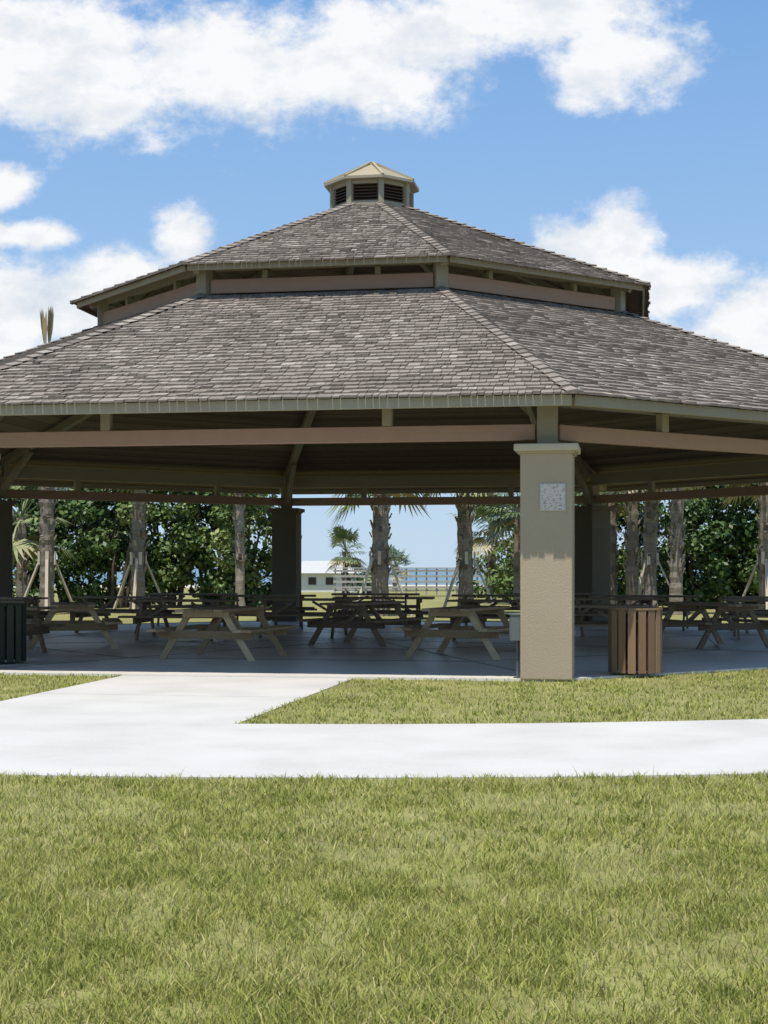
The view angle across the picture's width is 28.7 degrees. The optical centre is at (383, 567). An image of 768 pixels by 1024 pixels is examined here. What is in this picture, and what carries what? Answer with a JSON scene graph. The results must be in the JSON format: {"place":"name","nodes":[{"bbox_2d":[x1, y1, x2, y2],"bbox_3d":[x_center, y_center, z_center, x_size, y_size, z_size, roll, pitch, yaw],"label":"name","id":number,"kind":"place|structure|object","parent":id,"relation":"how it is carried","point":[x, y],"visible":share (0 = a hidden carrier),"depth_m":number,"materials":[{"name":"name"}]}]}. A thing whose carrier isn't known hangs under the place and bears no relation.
{"place":"outdoors","nodes":[
{"label":"outdoors","id":0,"kind":"place"},
{"bbox_2d":[0,676,351,723],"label":"approach path","id":1,"kind":"structure","parent":0,"point":[175,699],"depth_m":15.87,"materials":[{"name":"concrete"}]},
{"bbox_2d":[301,561,361,591],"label":"beach building","id":2,"kind":"structure","parent":0,"point":[315,577],"depth_m":86.50,"materials":[{"name":"white paint"}]},
{"bbox_2d":[13,568,714,584],"bbox_3d":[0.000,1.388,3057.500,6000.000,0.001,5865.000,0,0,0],"label":"ocean","id":3,"kind":"structure","parent":0,"point":[119,576],"depth_m":219.17,"materials":[{"name":"blue liquid"}]},
{"bbox_2d":[0,588,767,1023],"bbox_3d":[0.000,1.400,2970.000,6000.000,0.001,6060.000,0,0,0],"label":"ground","id":4,"kind":"structure","parent":0,"point":[438,602],"depth_m":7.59,"materials":[{"name":"green plant"}]},
{"bbox_2d":[13,561,33,596],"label":"sea grape shrub","id":5,"kind":"object","parent":4,"relation":"on","point":[14,584],"visible":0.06,"depth_m":52.31,"materials":[{"name":"green plant"}]},
{"bbox_2d":[1,485,78,605],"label":"palm tree","id":6,"kind":"object","parent":4,"relation":"on","point":[24,544],"visible":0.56,"depth_m":47.86,"materials":[{"name":"green plant"}]},
{"bbox_2d":[3,486,82,605],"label":"sea grape shrub","id":7,"kind":"object","parent":4,"relation":"on","point":[32,529],"visible":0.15,"depth_m":53.37,"materials":[{"name":"green plant"}]},
{"bbox_2d":[24,305,72,614],"bbox_3d":[-10.027,-3.268,45.176,1.806,9.358,1.669,0,0,42],"label":"palm tree","id":8,"kind":"object","parent":4,"relation":"on","point":[47,562],"visible":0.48,"depth_m":44.84,"materials":[{"name":"brown plant"}]},
{"bbox_2d":[27,487,130,602],"bbox_3d":[-11.590,-1.345,57.135,5.503,5.523,4.238,0,0,0],"label":"sea grape shrub","id":9,"kind":"object","parent":4,"relation":"on","point":[99,523],"visible":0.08,"depth_m":56.27,"materials":[{"name":"green plant"}]},
{"bbox_2d":[36,488,179,607],"bbox_3d":[-9.758,-1.287,52.850,5.251,5.513,3.712,0,0,0],"label":"sea grape shrub","id":10,"kind":"object","parent":4,"relation":"on","point":[99,551],"visible":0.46,"depth_m":52.60,"materials":[{"name":"green plant"}]},
{"bbox_2d":[102,489,167,613],"bbox_3d":[-7.567,-2.035,46.946,3.512,6.892,3.961,0,0,-7],"label":"palm tree","id":11,"kind":"object","parent":4,"relation":"on","point":[138,566],"visible":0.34,"depth_m":46.83,"materials":[{"name":"brown plant"}]},
{"bbox_2d":[109,490,231,604],"bbox_3d":[-7.559,-1.240,53.986,4.613,5.307,3.891,0,0,11],"label":"sea grape shrub","id":12,"kind":"object","parent":4,"relation":"on","point":[193,550],"visible":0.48,"depth_m":53.08,"materials":[{"name":"green plant"}]},
{"bbox_2d":[171,492,265,604],"bbox_3d":[-6.156,-1.236,56.155,4.150,5.398,4.000,0,0,12],"label":"sea grape shrub","id":13,"kind":"object","parent":4,"relation":"on","point":[205,511],"visible":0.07,"depth_m":55.49,"materials":[{"name":"green plant"}]},
{"bbox_2d":[232,493,246,605],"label":"palm tree","id":14,"kind":"object","parent":4,"relation":"on","point":[239,548],"visible":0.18,"depth_m":49.87,"materials":[{"name":"plant"}]},
{"bbox_2d":[13,585,483,587],"bbox_3d":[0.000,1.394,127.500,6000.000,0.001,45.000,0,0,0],"label":"beach sand","id":15,"kind":"structure","parent":4,"relation":"on","point":[118,586],"depth_m":119.49,"materials":[{"name":"beige sand"}]},
{"bbox_2d":[207,493,301,605],"bbox_3d":[-4.623,-0.976,53.173,3.388,4.864,3.550,0,0,-9],"label":"sea grape shrub","id":16,"kind":"object","parent":4,"relation":"on","point":[224,539],"visible":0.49,"depth_m":52.51,"materials":[{"name":"green plant"}]},
{"bbox_2d":[325,525,367,592],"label":"palm tree","id":17,"kind":"object","parent":4,"relation":"on","point":[344,537],"visible":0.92,"depth_m":81.67,"materials":[{"name":"green plant"}]},
{"bbox_2d":[346,572,389,592],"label":"shrub","id":18,"kind":"object","parent":4,"relation":"on","point":[361,579],"visible":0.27,"depth_m":81.55,"materials":[{"name":"green plant"}]},
{"bbox_2d":[321,493,430,615],"bbox_3d":[-0.044,-1.816,44.188,3.914,6.452,3.693,0,0,-28],"label":"palm tree","id":19,"kind":"object","parent":4,"relation":"on","point":[380,558],"visible":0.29,"depth_m":43.80,"materials":[{"name":"plant"}]},
{"bbox_2d":[0,161,767,681],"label":"picnic pavilion","id":20,"kind":"structure","parent":4,"relation":"on","point":[370,331],"depth_m":23.50,"materials":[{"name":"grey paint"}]},
{"bbox_2d":[0,603,26,662],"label":"trash receptacle","id":21,"kind":"object","parent":20,"relation":"on","point":[13,631],"visible":1,"depth_m":21.36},
{"bbox_2d":[0,600,46,639],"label":"picnic table","id":22,"kind":"object","parent":20,"relation":"on","point":[24,601],"visible":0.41,"depth_m":28.15,"materials":[{"name":"brown wood"}]},
{"bbox_2d":[0,597,62,632],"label":"picnic table","id":23,"kind":"object","parent":20,"relation":"on","point":[43,612],"visible":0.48,"depth_m":31.02,"materials":[{"name":"brown wood"}]},
{"bbox_2d":[27,606,66,652],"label":"picnic table","id":24,"kind":"object","parent":20,"relation":"on","point":[38,629],"visible":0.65,"depth_m":23.81,"materials":[{"name":"brown wood"}]},
{"bbox_2d":[27,602,122,649],"bbox_3d":[-5.400,0.990,26.000,1.640,0.760,2.100,0,0,-12],"label":"picnic table","id":25,"kind":"object","parent":20,"relation":"on","point":[103,625],"visible":0.84,"depth_m":25.31,"materials":[{"name":"brown wood"}]},
{"bbox_2d":[63,596,174,633],"bbox_3d":[-5.600,0.990,32.200,2.100,0.760,1.640,0,0,20],"label":"picnic table","id":26,"kind":"object","parent":20,"relation":"on","point":[101,611],"visible":0.67,"depth_m":32.11,"materials":[{"name":"brown wood"}]},
{"bbox_2d":[118,599,241,640],"bbox_3d":[-3.900,0.990,29.000,2.100,0.760,1.640,0,0,5],"label":"picnic table","id":27,"kind":"object","parent":20,"relation":"on","point":[140,618],"visible":0.75,"depth_m":28.72,"materials":[{"name":"brown wood"}]},
{"bbox_2d":[146,593,238,625],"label":"picnic table","id":28,"kind":"object","parent":20,"relation":"on","point":[176,606],"visible":0.56,"depth_m":35.64,"materials":[{"name":"brown wood"}]},
{"bbox_2d":[147,606,296,660],"bbox_3d":[-2.450,0.990,23.000,1.640,0.760,2.100,0,0,15],"label":"picnic table","id":29,"kind":"object","parent":20,"relation":"on","point":[233,630],"visible":1,"depth_m":22.41,"materials":[{"name":"brown wood"}]},
{"bbox_2d":[222,595,316,629],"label":"picnic table","id":30,"kind":"object","parent":20,"relation":"on","point":[301,608],"visible":0.62,"depth_m":33.62,"materials":[{"name":"brown wood"}]},
{"bbox_2d":[242,598,359,638],"bbox_3d":[-1.600,0.990,30.000,2.100,0.760,1.640,0,0,10],"label":"picnic table","id":31,"kind":"object","parent":20,"relation":"on","point":[273,614],"visible":0.79,"depth_m":29.78,"materials":[{"name":"brown wood"}]},
{"bbox_2d":[297,601,427,646],"bbox_3d":[-0.350,0.990,27.000,1.640,0.760,2.100,0,0,25],"label":"picnic table","id":32,"kind":"object","parent":20,"relation":"on","point":[363,619],"visible":0.96,"depth_m":26.50,"materials":[{"name":"brown wood"}]},
{"bbox_2d":[331,593,419,617],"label":"picnic table","id":33,"kind":"object","parent":20,"relation":"on","point":[383,594],"visible":0.48,"depth_m":35.64,"materials":[{"name":"brown wood"}]},
{"bbox_2d":[332,597,434,631],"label":"picnic table","id":34,"kind":"object","parent":20,"relation":"on","point":[417,612],"visible":0.48,"depth_m":31.13,"materials":[{"name":"brown wood"}]},
{"bbox_2d":[394,605,519,659],"bbox_3d":[1.300,0.990,23.400,1.640,0.760,2.100,0,0,22],"label":"picnic table","id":35,"kind":"object","parent":20,"relation":"on","point":[448,632],"visible":0.91,"depth_m":22.81,"materials":[{"name":"brown wood"}]},
{"bbox_2d":[436,599,519,640],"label":"picnic table","id":36,"kind":"object","parent":20,"relation":"on","point":[482,617],"visible":0.39,"depth_m":28.59,"materials":[{"name":"brown wood"}]},
{"bbox_2d":[452,594,519,625],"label":"picnic table","id":37,"kind":"object","parent":20,"relation":"on","point":[465,596],"visible":0.34,"depth_m":33.95,"materials":[{"name":"brown wood"}]},
{"bbox_2d":[509,613,519,677],"bbox_3d":[1.635,0.964,18.624,0.145,0.792,0.220,0,0,10],"label":"electrical box","id":38,"kind":"object","parent":20,"relation":"on","point":[514,626],"visible":0.91,"depth_m":18.53,"materials":[{"name":"grey metal"}]},
{"bbox_2d":[540,483,565,510],"bbox_3d":[2.071,-0.870,18.416,0.315,0.335,0.017,0,0,10],"label":"notice sign","id":39,"kind":"object","parent":20,"relation":"attached to","point":[552,496],"visible":1,"depth_m":18.41,"materials":[{"name":"white paint"}]},
{"bbox_2d":[511,593,602,620],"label":"picnic table","id":40,"kind":"object","parent":20,"relation":"on","point":[587,595],"visible":0.27,"depth_m":36.03,"materials":[{"name":"brown wood"}]},
{"bbox_2d":[516,604,648,626],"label":"picnic table","id":41,"kind":"object","parent":20,"relation":"on","point":[591,623],"visible":0.27,"depth_m":24.53,"materials":[{"name":"brown wood"}]},
{"bbox_2d":[574,598,665,636],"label":"picnic table","id":42,"kind":"object","parent":20,"relation":"on","point":[578,614],"visible":0.45,"depth_m":30.13,"materials":[{"name":"brown wood"}]},
{"bbox_2d":[608,607,662,673],"bbox_3d":[3.240,0.926,19.350,0.699,0.828,0.699,0,0,-6],"label":"trash receptacle","id":43,"kind":"object","parent":20,"relation":"on","point":[634,641],"visible":1,"depth_m":19.08,"materials":[{"name":"brown wood"}]},
{"bbox_2d":[601,595,701,630],"bbox_3d":[6.000,0.990,33.500,2.100,0.760,1.640,0,0,15],"label":"picnic table","id":44,"kind":"object","parent":20,"relation":"on","point":[686,612],"visible":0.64,"depth_m":33.11,"materials":[{"name":"brown wood"}]},
{"bbox_2d":[659,602,767,648],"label":"picnic table","id":45,"kind":"object","parent":20,"relation":"on","point":[707,624],"visible":0.94,"depth_m":25.68,"materials":[{"name":"brown wood"}]},
{"bbox_2d":[715,596,767,633],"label":"picnic table","id":46,"kind":"object","parent":20,"relation":"on","point":[750,597],"visible":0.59,"depth_m":31.63,"materials":[{"name":"brown wood"}]},
{"bbox_2d":[718,599,767,639],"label":"picnic table","id":47,"kind":"object","parent":20,"relation":"on","point":[736,614],"visible":0.67,"depth_m":28.96,"materials":[{"name":"brown wood"}]},
{"bbox_2d":[389,545,413,588],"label":"palm tree","id":48,"kind":"object","parent":4,"relation":"on","point":[395,555],"visible":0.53,"depth_m":89.88,"materials":[{"name":"green plant"}]},
{"bbox_2d":[332,567,513,594],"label":"boardwalk railing","id":49,"kind":"object","parent":4,"relation":"on","point":[405,581],"visible":0.35,"depth_m":73.91,"materials":[{"name":"grey wood"}]},
{"bbox_2d":[419,493,516,606],"bbox_3d":[2.409,-1.781,45.994,3.838,6.383,3.605,0,0,-18],"label":"palm tree","id":50,"kind":"object","parent":4,"relation":"on","point":[465,563],"visible":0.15,"depth_m":45.78,"materials":[{"name":"brown plant"}]},
{"bbox_2d":[452,547,513,597],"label":"shrub","id":51,"kind":"object","parent":4,"relation":"on","point":[477,589],"visible":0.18,"depth_m":69.77,"materials":[{"name":"green plant"}]},
{"bbox_2d":[449,493,516,602],"bbox_3d":[4.435,-0.991,60.033,3.696,4.781,3.527,0,0,36],"label":"palm tree","id":52,"kind":"object","parent":4,"relation":"on","point":[478,512],"visible":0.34,"depth_m":59.84,"materials":[{"name":"green plant"}]},
{"bbox_2d":[475,493,519,606],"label":"palm tree","id":53,"kind":"object","parent":4,"relation":"on","point":[509,523],"visible":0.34,"depth_m":51.82,"materials":[{"name":"green plant"}]},
{"bbox_2d":[483,518,574,603],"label":"sea grape shrub","id":54,"kind":"object","parent":4,"relation":"on","point":[502,578],"visible":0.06,"depth_m":58.17,"materials":[{"name":"green plant"}]},
{"bbox_2d":[574,488,644,603],"bbox_3d":[7.825,-1.594,52.024,3.808,5.989,3.633,0,0,25],"label":"palm tree","id":55,"kind":"object","parent":4,"relation":"on","point":[614,553],"visible":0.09,"depth_m":51.84,"materials":[{"name":"brown plant"}]},
{"bbox_2d":[574,492,669,603],"bbox_3d":[8.011,-1.088,55.894,5.418,5.128,4.345,0,0,0],"label":"sea grape shrub","id":56,"kind":"object","parent":4,"relation":"on","point":[621,572],"visible":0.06,"depth_m":54.97,"materials":[{"name":"green plant"}]},
{"bbox_2d":[604,488,670,604],"bbox_3d":[7.795,-1.710,47.063,3.408,6.221,3.154,0,0,-15],"label":"palm tree","id":57,"kind":"object","parent":4,"relation":"on","point":[632,560],"visible":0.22,"depth_m":46.83,"materials":[{"name":"brown plant"}]},
{"bbox_2d":[638,487,687,606],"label":"palm tree","id":58,"kind":"object","parent":4,"relation":"on","point":[650,562],"visible":0.24,"depth_m":49.80,"materials":[{"name":"brown plant"}]},
{"bbox_2d":[616,500,726,604],"bbox_3d":[10.280,-1.159,56.817,5.638,5.249,4.122,0,0,0],"label":"sea grape shrub","id":59,"kind":"object","parent":4,"relation":"on","point":[621,520],"visible":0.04,"depth_m":56.23,"materials":[{"name":"green plant"}]},
{"bbox_2d":[637,486,709,614],"bbox_3d":[8.787,-1.779,45.099,2.936,6.359,3.095,0,0,-30],"label":"palm tree","id":60,"kind":"object","parent":4,"relation":"on","point":[677,556],"visible":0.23,"depth_m":44.84,"materials":[{"name":"brown plant"}]},
{"bbox_2d":[639,485,759,608],"bbox_3d":[11.363,-1.038,52.272,4.413,4.996,4.351,0,0,-34],"label":"sea grape shrub","id":61,"kind":"object","parent":4,"relation":"on","point":[710,547],"visible":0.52,"depth_m":51.34,"materials":[{"name":"green plant"}]},
{"bbox_2d":[686,483,759,603],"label":"sea grape shrub","id":62,"kind":"object","parent":4,"relation":"on","point":[740,592],"visible":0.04,"depth_m":53.38,"materials":[{"name":"green plant"}]},
{"bbox_2d":[719,502,758,595],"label":"sea grape shrub","id":63,"kind":"object","parent":4,"relation":"on","point":[753,585],"visible":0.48,"depth_m":51.44,"materials":[{"name":"green plant"}]},
{"bbox_2d":[717,483,767,608],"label":"palm tree","id":64,"kind":"object","parent":4,"relation":"on","point":[762,547],"visible":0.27,"depth_m":45.86,"materials":[{"name":"plant"}]},
{"bbox_2d":[0,719,767,779],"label":"curved sidewalk","id":65,"kind":"structure","parent":0,"point":[238,751],"depth_m":11.46,"materials":[{"name":"concrete"}]},
{"bbox_2d":[0,0,767,567],"label":"sky","id":66,"kind":"structure","parent":0,"point":[138,137],"materials":[{"name":"blue"}]}
]}

